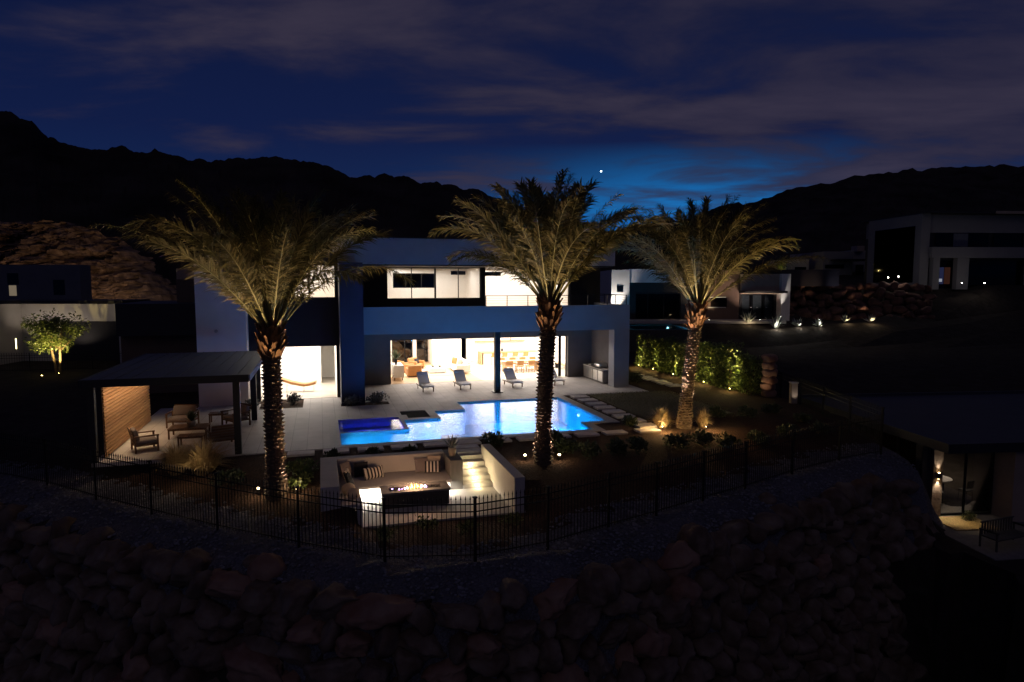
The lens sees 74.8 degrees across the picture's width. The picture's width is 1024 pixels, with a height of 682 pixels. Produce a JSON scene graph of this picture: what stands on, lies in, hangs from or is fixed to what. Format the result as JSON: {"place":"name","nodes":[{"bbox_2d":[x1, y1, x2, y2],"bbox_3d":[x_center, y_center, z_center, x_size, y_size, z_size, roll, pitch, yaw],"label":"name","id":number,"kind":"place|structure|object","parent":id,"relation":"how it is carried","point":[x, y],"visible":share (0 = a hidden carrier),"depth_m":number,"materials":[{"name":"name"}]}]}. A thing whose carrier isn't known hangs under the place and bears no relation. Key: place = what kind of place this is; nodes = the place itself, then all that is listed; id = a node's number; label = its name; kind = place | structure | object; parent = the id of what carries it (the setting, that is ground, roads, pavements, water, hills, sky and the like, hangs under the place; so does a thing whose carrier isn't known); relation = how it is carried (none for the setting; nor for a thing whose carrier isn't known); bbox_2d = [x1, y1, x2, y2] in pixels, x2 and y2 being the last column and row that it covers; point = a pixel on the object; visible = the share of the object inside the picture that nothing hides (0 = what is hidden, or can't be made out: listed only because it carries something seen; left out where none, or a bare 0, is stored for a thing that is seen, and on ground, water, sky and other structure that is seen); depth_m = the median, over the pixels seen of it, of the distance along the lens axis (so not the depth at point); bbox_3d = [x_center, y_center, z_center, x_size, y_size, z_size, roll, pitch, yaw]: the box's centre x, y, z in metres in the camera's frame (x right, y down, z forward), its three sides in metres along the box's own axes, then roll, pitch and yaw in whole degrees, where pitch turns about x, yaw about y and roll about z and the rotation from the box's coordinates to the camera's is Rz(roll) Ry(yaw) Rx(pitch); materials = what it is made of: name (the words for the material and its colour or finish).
{"place":"outdoors","nodes":[
{"label":"outdoors","id":0,"kind":"place"},
{"bbox_2d":[0,220,176,300],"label":"rock face","id":1,"kind":"object","parent":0,"point":[120,268],"visible":0.41,"depth_m":88.05},
{"bbox_2d":[146,441,191,475],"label":"feather grass","id":2,"kind":"object","parent":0,"point":[168,457],"depth_m":23.44,"materials":[{"name":"plant"}]},
{"bbox_2d":[167,436,237,475],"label":"feather grass","id":3,"kind":"object","parent":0,"point":[200,457],"depth_m":23.24,"materials":[{"name":"plant"}]},
{"bbox_2d":[95,376,646,466],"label":"terrace","id":4,"kind":"structure","parent":0,"point":[306,426],"depth_m":33.35,"materials":[{"name":"tile"}]},
{"bbox_2d":[127,427,158,453],"bbox_3d":[-14.111,3.738,25.608,0.961,0.897,0.910,-4,6,-38],"label":"outdoor armchair","id":5,"kind":"object","parent":4,"relation":"on","point":[137,440],"visible":1,"depth_m":25.40,"materials":[{"name":"brown wood"}]},
{"bbox_2d":[78,351,262,462],"bbox_3d":[-13.535,2.420,28.324,5.550,3.050,9.340,-1,5,-16],"label":"pergola","id":6,"kind":"object","parent":4,"relation":"on","point":[124,387],"visible":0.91,"depth_m":25.63,"materials":[{"name":"metal"}]},
{"bbox_2d":[165,404,199,427],"bbox_3d":[-14.728,3.357,29.973,1.190,0.897,0.961,-1,5,-8],"label":"outdoor armchair","id":7,"kind":"object","parent":4,"relation":"on","point":[179,412],"visible":0.78,"depth_m":30.11,"materials":[{"name":"fabric"}]},
{"bbox_2d":[167,423,209,439],"bbox_3d":[-13.495,3.768,28.004,1.486,0.420,1.000,-1,5,-16],"label":"slatted table","id":8,"kind":"object","parent":4,"relation":"on","point":[185,427],"visible":0.88,"depth_m":27.72,"materials":[{"name":"brown wood"}]},
{"bbox_2d":[183,411,197,426],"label":"potted plant","id":9,"kind":"object","parent":8,"relation":"on","point":[191,416],"visible":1,"depth_m":27.83,"materials":[{"name":"green plant"}]},
{"bbox_2d":[177,432,204,446],"bbox_3d":[-12.587,3.902,26.294,0.936,0.450,0.600,-1,5,-16],"label":"slatted table","id":10,"kind":"object","parent":4,"relation":"on","point":[189,435],"visible":0.87,"depth_m":26.14,"materials":[{"name":"brown wood"}]},
{"bbox_2d":[204,424,233,444],"bbox_3d":[-11.432,3.674,26.338,1.040,0.897,0.961,-4,6,-36],"label":"outdoor armchair","id":11,"kind":"object","parent":4,"relation":"on","point":[224,432],"visible":0.76,"depth_m":26.01,"materials":[{"name":"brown wood"}]},
{"bbox_2d":[220,403,251,424],"bbox_3d":[-12.409,3.337,30.195,1.090,0.897,0.961,4,6,39],"label":"outdoor armchair","id":12,"kind":"object","parent":4,"relation":"on","point":[245,410],"visible":0.69,"depth_m":30.11,"materials":[{"name":"brown wood"}]},
{"bbox_2d":[335,416,408,437],"bbox_3d":[-6.396,4.245,30.351,3.100,0.962,3.000,-1,5,-16],"label":"spa tub","id":13,"kind":"object","parent":4,"relation":"in","point":[365,425],"visible":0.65,"depth_m":31.41,"materials":[{"name":"paint"}]},
{"bbox_2d":[400,411,429,417],"bbox_3d":[-4.710,3.634,32.735,1.360,0.105,1.720,-1,5,-16],"label":"dark deck grate","id":14,"kind":"object","parent":4,"relation":"in","point":[412,414],"visible":0.74,"depth_m":32.70,"materials":[{"name":"metal"}]},
{"bbox_2d":[416,371,433,391],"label":"sun lounger","id":15,"kind":"object","parent":4,"relation":"on","point":[423,379],"visible":1,"depth_m":40.30,"materials":[{"name":"grey fabric"}]},
{"bbox_2d":[453,369,470,389],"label":"sun lounger","id":16,"kind":"object","parent":4,"relation":"on","point":[460,377],"visible":1,"depth_m":41.17,"materials":[{"name":"grey fabric"}]},
{"bbox_2d":[329,396,617,448],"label":"swimming pool","id":17,"kind":"structure","parent":4,"relation":"in","point":[487,425],"depth_m":33.87,"materials":[{"name":"liquid"}]},
{"bbox_2d":[341,399,597,442],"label":"pool water","id":18,"kind":"structure","parent":17,"relation":"in","point":[501,414],"depth_m":32.73,"materials":[{"name":"liquid"}]},
{"bbox_2d":[502,368,522,387],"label":"sun lounger","id":19,"kind":"object","parent":4,"relation":"on","point":[510,376],"visible":1,"depth_m":41.99,"materials":[{"name":"grey fabric"}]},
{"bbox_2d":[583,362,608,383],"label":"barbecue counter","id":20,"kind":"object","parent":4,"relation":"on","point":[597,371],"visible":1,"depth_m":43.11,"materials":[{"name":"grey paint"}]},
{"bbox_2d":[0,111,824,284],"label":"hillside","id":21,"kind":"structure","parent":0,"point":[43,176],"depth_m":159.92,"materials":[{"name":"stone"}]},
{"bbox_2d":[478,349,537,364],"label":"kitchen island","id":22,"kind":"structure","parent":0,"point":[484,357],"depth_m":52.76,"materials":[{"name":"white paint"}]},
{"bbox_2d":[0,255,1023,681],"bbox_3d":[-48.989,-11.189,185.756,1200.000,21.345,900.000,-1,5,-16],"label":"ground","id":23,"kind":"structure","parent":0,"point":[962,607],"depth_m":23.75,"materials":[{"name":"brown soil"}]},
{"bbox_2d":[21,308,90,372],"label":"tree","id":24,"kind":"object","parent":23,"relation":"on","point":[46,328],"visible":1,"depth_m":48.95,"materials":[{"name":"green plant"}]},
{"bbox_2d":[0,351,120,371],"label":"drive fence","id":25,"kind":"object","parent":23,"relation":"on","point":[29,355],"visible":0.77,"depth_m":51.22,"materials":[{"name":"metal"}]},
{"bbox_2d":[0,265,149,364],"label":"white house","id":26,"kind":"structure","parent":23,"relation":"on","point":[27,290],"depth_m":57.38,"materials":[{"name":"white stucco"},{"name":"dark glass"}]},
{"bbox_2d":[53,280,64,294],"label":"window","id":27,"kind":"structure","parent":26,"relation":"in","point":[58,285],"depth_m":60.77,"materials":[{"name":"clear glass"}]},
{"bbox_2d":[62,321,119,360],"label":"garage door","id":28,"kind":"structure","parent":26,"relation":"in","point":[101,336],"depth_m":57.43,"materials":[{"name":"grey"}]},
{"bbox_2d":[208,467,245,485],"bbox_3d":[-9.551,4.564,22.389,1.163,0.682,1.141,-2,6,-26],"label":"garden shrub","id":29,"kind":"object","parent":23,"relation":"on","point":[236,473],"visible":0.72,"depth_m":22.35,"materials":[{"name":"green plant"}]},
{"bbox_2d":[89,177,416,499],"bbox_3d":[-7.087,0.002,20.587,8.290,9.990,8.992,2,5,21],"label":"palm tree","id":30,"kind":"object","parent":23,"relation":"on","point":[272,255],"visible":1,"depth_m":19.72,"materials":[{"name":"green plant"}]},
{"bbox_2d":[288,472,312,489],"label":"garden shrub","id":31,"kind":"object","parent":23,"relation":"on","point":[301,480],"visible":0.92,"depth_m":21.62,"materials":[{"name":"green plant"}]},
{"bbox_2d":[287,450,314,456],"bbox_3d":[-7.916,4.222,25.108,0.976,0.090,0.548,-1,5,-15],"label":"stepping stone","id":32,"kind":"object","parent":23,"relation":"on","point":[300,453],"visible":1,"depth_m":24.94,"materials":[{"name":"concrete"}]},
{"bbox_2d":[285,457,319,477],"bbox_3d":[-7.122,4.300,22.798,1.287,0.728,1.319,2,5,19],"label":"garden shrub","id":33,"kind":"object","parent":23,"relation":"on","point":[298,468],"visible":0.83,"depth_m":22.65,"materials":[{"name":"green plant"}]},
{"bbox_2d":[115,237,629,406],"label":"modern house","id":34,"kind":"structure","parent":23,"relation":"on","point":[342,336],"depth_m":39.39,"materials":[{"name":"grey paint"}]},
{"bbox_2d":[281,378,316,392],"bbox_3d":[-12.593,2.520,39.329,2.100,0.905,0.640,-1,5,-11],"label":"bench","id":35,"kind":"object","parent":34,"relation":"on","point":[297,383],"visible":0.92,"depth_m":39.13,"materials":[{"name":"wood"}]},
{"bbox_2d":[391,363,403,380],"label":"sideboard","id":36,"kind":"object","parent":34,"relation":"on","point":[397,370],"visible":0.88,"depth_m":43.65,"materials":[{"name":"white wood"}]},
{"bbox_2d":[392,340,427,358],"bbox_3d":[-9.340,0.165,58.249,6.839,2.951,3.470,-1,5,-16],"label":"painting","id":37,"kind":"object","parent":34,"relation":"attached to","point":[397,345],"visible":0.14,"depth_m":57.90,"materials":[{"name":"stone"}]},
{"bbox_2d":[405,365,421,376],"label":"lounge armchair","id":38,"kind":"object","parent":34,"relation":"on","point":[411,370],"visible":0.77,"depth_m":45.23,"materials":[{"name":"fabric"}]},
{"bbox_2d":[393,273,433,287],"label":"window","id":39,"kind":"structure","parent":34,"relation":"in","point":[423,280],"depth_m":47.20,"materials":[{"name":"black glass"}]},
{"bbox_2d":[387,267,480,298],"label":"window","id":40,"kind":"structure","parent":34,"relation":"in","point":[389,267],"depth_m":42.59,"materials":[{"name":"black metal"}]},
{"bbox_2d":[448,357,470,372],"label":"sectional sofa","id":41,"kind":"object","parent":34,"relation":"on","point":[465,366],"visible":0.8,"depth_m":46.85,"materials":[{"name":"white fabric"}]},
{"bbox_2d":[366,391,387,404],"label":"garden shrub","id":42,"kind":"object","parent":23,"relation":"on","point":[376,397],"visible":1,"depth_m":35.36,"materials":[{"name":"green plant"}]},
{"bbox_2d":[373,525,400,542],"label":"flowering shrub","id":43,"kind":"object","parent":23,"relation":"on","point":[391,532],"visible":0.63,"depth_m":18.64,"materials":[{"name":"green plant"}]},
{"bbox_2d":[320,444,525,527],"bbox_3d":[-3.212,4.796,22.439,6.190,1.340,4.800,-1,5,-16],"label":"sunken lounge","id":44,"kind":"object","parent":23,"relation":"on","point":[489,469],"visible":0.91,"depth_m":22.67,"materials":[{"name":"concrete"}]},
{"bbox_2d":[353,461,367,476],"bbox_3d":[-5.237,4.447,23.215,0.500,0.500,0.200,-2,-13,-24],"label":"cushion","id":45,"kind":"object","parent":44,"relation":"on","point":[358,470],"visible":0.79,"depth_m":23.12,"materials":[{"name":"black fabric"}]},
{"bbox_2d":[362,465,384,479],"bbox_3d":[-4.761,4.525,23.014,0.750,0.420,0.240,-4,-22,-38],"label":"cushion","id":46,"kind":"object","parent":44,"relation":"on","point":[373,472],"visible":1,"depth_m":22.90,"materials":[{"name":"fabric"}]},
{"bbox_2d":[379,480,450,508],"bbox_3d":[-3.159,4.948,21.810,2.200,0.647,0.880,-1,5,-16],"label":"fire pit","id":47,"kind":"object","parent":44,"relation":"on","point":[433,490],"visible":1,"depth_m":21.54,"materials":[{"name":"stone"}]},
{"bbox_2d":[414,457,427,472],"bbox_3d":[-3.210,4.399,23.762,0.500,0.500,0.200,-2,-12,-26],"label":"cushion","id":48,"kind":"object","parent":44,"relation":"on","point":[419,464],"visible":0.83,"depth_m":23.66,"materials":[{"name":"beige fabric"}]},
{"bbox_2d":[425,461,439,472],"bbox_3d":[-2.805,4.432,23.621,0.550,0.400,0.200,-1,-20,-8],"label":"cushion","id":49,"kind":"object","parent":44,"relation":"on","point":[432,466],"visible":1,"depth_m":23.54,"materials":[{"name":"fabric"}]},
{"bbox_2d":[444,434,457,456],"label":"potted plant","id":50,"kind":"object","parent":44,"relation":"on","point":[452,448],"visible":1,"depth_m":23.63,"materials":[{"name":"green plant"}]},
{"bbox_2d":[414,514,438,530],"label":"flowering shrub","id":51,"kind":"object","parent":23,"relation":"on","point":[430,524],"visible":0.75,"depth_m":19.46,"materials":[{"name":"green plant"}]},
{"bbox_2d":[423,441,449,447],"bbox_3d":[-2.994,4.099,26.513,0.998,0.090,0.534,-1,5,-16],"label":"stepping stone","id":52,"kind":"object","parent":23,"relation":"on","point":[434,444],"visible":0.86,"depth_m":26.33,"materials":[{"name":"concrete"}]},
{"bbox_2d":[0,414,884,561],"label":"iron fence","id":53,"kind":"object","parent":23,"relation":"on","point":[547,493],"visible":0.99,"depth_m":19.64,"materials":[{"name":"metal"}]},
{"bbox_2d":[0,443,915,599],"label":"loose gravel","id":54,"kind":"structure","parent":23,"relation":"on","point":[418,565],"depth_m":19.38,"materials":[{"name":"gravel"}]},
{"bbox_2d":[455,518,481,536],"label":"flowering shrub","id":55,"kind":"object","parent":23,"relation":"on","point":[461,528],"visible":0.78,"depth_m":19.03,"materials":[{"name":"green plant"}]},
{"bbox_2d":[0,468,939,681],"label":"boulder wall","id":56,"kind":"structure","parent":23,"relation":"on","point":[55,626],"depth_m":17.75,"materials":[{"name":"stone"}]},
{"bbox_2d":[247,552,286,581],"bbox_3d":[-6.184,5.776,16.954,1.020,0.826,0.877,0,5,0],"label":"loose boulder","id":57,"kind":"object","parent":56,"relation":"on","point":[266,567],"visible":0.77,"depth_m":16.68,"materials":[{"name":"red stone"}]},
{"bbox_2d":[480,431,506,447],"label":"garden shrub","id":58,"kind":"object","parent":23,"relation":"on","point":[495,440],"visible":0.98,"depth_m":26.42,"materials":[{"name":"green plant"}]},
{"bbox_2d":[498,512,523,525],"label":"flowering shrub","id":59,"kind":"object","parent":23,"relation":"on","point":[514,517],"visible":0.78,"depth_m":19.86,"materials":[{"name":"green plant"}]},
{"bbox_2d":[427,168,677,465],"bbox_3d":[1.229,-0.681,23.655,7.949,10.174,9.375,-5,7,-44],"label":"palm tree","id":60,"kind":"object","parent":23,"relation":"on","point":[546,230],"visible":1,"depth_m":22.59,"materials":[{"name":"green plant"}]},
{"bbox_2d":[553,438,578,453],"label":"round shrub","id":61,"kind":"object","parent":23,"relation":"on","point":[569,444],"visible":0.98,"depth_m":25.21,"materials":[{"name":"green plant"}]},
{"bbox_2d":[575,439,602,459],"bbox_3d":[2.943,4.039,24.783,1.055,0.647,1.120,-2,5,-24],"label":"round shrub","id":62,"kind":"object","parent":23,"relation":"on","point":[590,449],"visible":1,"depth_m":24.68,"materials":[{"name":"green plant"}]},
{"bbox_2d":[604,436,630,456],"bbox_3d":[3.978,4.000,25.474,1.050,0.744,1.168,0,5,-5],"label":"round shrub","id":63,"kind":"object","parent":23,"relation":"on","point":[613,447],"visible":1,"depth_m":25.26,"materials":[{"name":"green plant"}]},
{"bbox_2d":[621,414,637,426],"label":"garden shrub","id":64,"kind":"object","parent":23,"relation":"on","point":[630,420],"visible":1,"depth_m":30.01,"materials":[{"name":"green plant"}]},
{"bbox_2d":[626,436,651,454],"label":"round shrub","id":65,"kind":"object","parent":23,"relation":"on","point":[638,443],"visible":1,"depth_m":25.59,"materials":[{"name":"green plant"}]},
{"bbox_2d":[633,332,659,367],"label":"hedge shrub","id":66,"kind":"object","parent":23,"relation":"on","point":[644,349],"visible":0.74,"depth_m":51.06,"materials":[{"name":"green plant"}]},
{"bbox_2d":[646,336,670,370],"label":"hedge shrub","id":67,"kind":"object","parent":23,"relation":"on","point":[652,353],"visible":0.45,"depth_m":49.51,"materials":[{"name":"green plant"}]},
{"bbox_2d":[629,325,688,351],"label":"wall","id":68,"kind":"structure","parent":23,"relation":"on","point":[681,334],"depth_m":63.61,"materials":[{"name":"paint"}]},
{"bbox_2d":[647,405,676,428],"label":"feather grass","id":69,"kind":"object","parent":23,"relation":"on","point":[660,419],"depth_m":29.60,"materials":[{"name":"plant"}]},
{"bbox_2d":[654,336,682,373],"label":"hedge shrub","id":70,"kind":"object","parent":23,"relation":"on","point":[664,365],"visible":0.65,"depth_m":47.62,"materials":[{"name":"green plant"}]},
{"bbox_2d":[668,339,685,377],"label":"hedge shrub","id":71,"kind":"object","parent":23,"relation":"on","point":[677,355],"visible":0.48,"depth_m":46.19,"materials":[{"name":"green plant"}]},
{"bbox_2d":[662,432,692,449],"bbox_3d":[6.594,3.964,26.667,1.237,0.707,0.999,4,6,37],"label":"round shrub","id":72,"kind":"object","parent":23,"relation":"on","point":[674,439],"visible":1,"depth_m":26.48,"materials":[{"name":"green plant"}]},
{"bbox_2d":[681,340,710,380],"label":"hedge shrub","id":73,"kind":"object","parent":23,"relation":"on","point":[698,366],"visible":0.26,"depth_m":44.14,"materials":[{"name":"green plant"}]},
{"bbox_2d":[690,428,717,447],"bbox_3d":[7.665,3.920,27.024,1.187,0.721,1.284,2,5,24],"label":"round shrub","id":74,"kind":"object","parent":23,"relation":"on","point":[702,436],"visible":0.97,"depth_m":26.91,"materials":[{"name":"green plant"}]},
{"bbox_2d":[630,319,785,323],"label":"neighbour terrace","id":75,"kind":"structure","parent":23,"relation":"on","point":[684,321],"depth_m":75.61,"materials":[{"name":"concrete"}]},
{"bbox_2d":[697,341,731,385],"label":"hedge shrub","id":76,"kind":"object","parent":23,"relation":"on","point":[709,350],"visible":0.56,"depth_m":42.71,"materials":[{"name":"green plant"}]},
{"bbox_2d":[601,194,828,428],"bbox_3d":[7.643,-1.219,29.531,9.406,10.268,8.782,-4,6,-39],"label":"palm tree","id":77,"kind":"object","parent":23,"relation":"on","point":[700,249],"visible":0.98,"depth_m":28.58,"materials":[{"name":"green plant"}]},
{"bbox_2d":[709,404,727,417],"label":"round shrub","id":78,"kind":"object","parent":23,"relation":"on","point":[716,411],"visible":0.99,"depth_m":32.08,"materials":[{"name":"green plant"}]},
{"bbox_2d":[600,269,839,320],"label":"neighbour villa","id":79,"kind":"object","parent":23,"relation":"on","point":[768,297],"visible":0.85,"depth_m":79.61,"materials":[{"name":"grey paint"}]},
{"bbox_2d":[708,297,726,307],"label":"window","id":80,"kind":"structure","parent":79,"relation":"in","point":[719,302],"depth_m":79.24,"materials":[{"name":"black glass"}]},
{"bbox_2d":[740,294,773,318],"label":"french door","id":81,"kind":"structure","parent":79,"relation":"in","point":[761,305],"depth_m":79.63,"materials":[{"name":"black glass"}]},
{"bbox_2d":[713,431,741,448],"bbox_3d":[8.761,4.024,27.193,1.123,0.680,0.961,0,5,-3],"label":"round shrub","id":82,"kind":"object","parent":23,"relation":"on","point":[728,440],"visible":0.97,"depth_m":27.06,"materials":[{"name":"green plant"}]},
{"bbox_2d":[710,340,745,389],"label":"hedge shrub","id":83,"kind":"object","parent":23,"relation":"on","point":[724,367],"visible":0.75,"depth_m":40.76,"materials":[{"name":"green plant"}]},
{"bbox_2d":[731,350,762,394],"bbox_3d":[13.939,1.840,39.286,1.763,2.606,2.045,-1,5,-16],"label":"hedge shrub","id":84,"kind":"object","parent":23,"relation":"on","point":[749,384],"visible":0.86,"depth_m":39.02,"materials":[{"name":"green plant"}]},
{"bbox_2d":[738,405,758,417],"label":"round shrub","id":85,"kind":"object","parent":23,"relation":"on","point":[749,411],"visible":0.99,"depth_m":32.03,"materials":[{"name":"green plant"}]},
{"bbox_2d":[744,429,769,443],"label":"round shrub","id":86,"kind":"object","parent":23,"relation":"on","point":[761,434],"visible":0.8,"depth_m":27.88,"materials":[{"name":"green plant"}]},
{"bbox_2d":[760,354,777,396],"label":"stone pillar","id":87,"kind":"structure","parent":23,"relation":"on","point":[769,380],"depth_m":37.62,"materials":[{"name":"red stone"}]},
{"bbox_2d":[761,402,782,413],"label":"round shrub","id":88,"kind":"object","parent":23,"relation":"on","point":[772,408],"visible":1,"depth_m":33.04,"materials":[{"name":"green plant"}]},
{"bbox_2d":[775,422,801,437],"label":"round shrub","id":89,"kind":"object","parent":23,"relation":"on","point":[783,427],"visible":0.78,"depth_m":29.01,"materials":[{"name":"green plant"}]},
{"bbox_2d":[789,382,798,403],"bbox_3d":[15.073,2.821,35.862,0.400,1.260,0.360,0,5,0],"label":"gate post","id":90,"kind":"object","parent":23,"relation":"on","point":[793,391],"visible":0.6,"depth_m":35.72,"materials":[{"name":"beige paint"}]},
{"bbox_2d":[768,246,865,274],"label":"hill house","id":91,"kind":"structure","parent":23,"relation":"on","point":[848,262],"depth_m":109.86,"materials":[{"name":"paint"}]},
{"bbox_2d":[775,371,884,448],"bbox_3d":[15.239,2.965,33.989,0.252,1.780,13.536,0,5,2],"label":"iron fence","id":92,"kind":"object","parent":23,"relation":"on","point":[810,386],"visible":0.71,"depth_m":31.58,"materials":[{"name":"metal"}]},
{"bbox_2d":[790,281,936,320],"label":"rockery wall","id":93,"kind":"structure","parent":23,"relation":"on","point":[907,300],"depth_m":81.79,"materials":[{"name":"stone"}]},
{"bbox_2d":[801,390,1023,521],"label":"house","id":94,"kind":"structure","parent":23,"relation":"on","point":[923,432],"depth_m":28.39,"materials":[{"name":"dark grey roofing"},{"name":"tan stucco"},{"name":"clear glass"}]},
{"bbox_2d":[859,211,1023,288],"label":"house","id":95,"kind":"structure","parent":23,"relation":"on","point":[944,249],"depth_m":88.13,"materials":[{"name":"paint"}]},
{"bbox_2d":[939,260,951,288],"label":"ground window","id":96,"kind":"structure","parent":95,"relation":"in","point":[943,263],"depth_m":88.23,"materials":[{"name":"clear glass"}]},
{"bbox_2d":[968,260,1021,287],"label":"window","id":97,"kind":"structure","parent":95,"relation":"in","point":[980,272],"depth_m":88.73,"materials":[{"name":"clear glass"}]},
{"bbox_2d":[0,0,1023,230],"label":"sky","id":98,"kind":"structure","parent":0,"point":[673,101],"materials":[{"name":"blue"}]},
{"bbox_2d":[586,390,744,419],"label":"lawn","id":99,"kind":"structure","parent":0,"point":[638,408],"depth_m":35.45,"materials":[{"name":"plant"}]},
{"bbox_2d":[693,406,713,427],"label":"feather grass","id":100,"kind":"object","parent":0,"point":[702,420],"depth_m":29.71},
{"bbox_2d":[636,164,1023,250],"bbox_3d":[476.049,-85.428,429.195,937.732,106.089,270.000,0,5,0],"label":"hill","id":101,"kind":"structure","parent":0,"point":[823,217],"depth_m":434.73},
{"bbox_2d":[940,514,1023,560],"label":"patio","id":102,"kind":"structure","parent":0,"point":[1011,549],"depth_m":24.61,"materials":[{"name":"grey concrete"}]},
{"bbox_2d":[939,516,999,530],"bbox_3d":[17.899,7.213,26.521,1.800,0.046,1.450,-1,5,-6],"label":"gravel bed","id":103,"kind":"object","parent":102,"relation":"on","point":[956,523],"visible":0.64,"depth_m":26.41,"materials":[{"name":"gravel"}]},
{"bbox_2d":[979,516,1023,552],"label":"lounge bench","id":104,"kind":"object","parent":102,"relation":"on","point":[1009,533],"visible":1,"depth_m":24.34,"materials":[{"name":"metal"}]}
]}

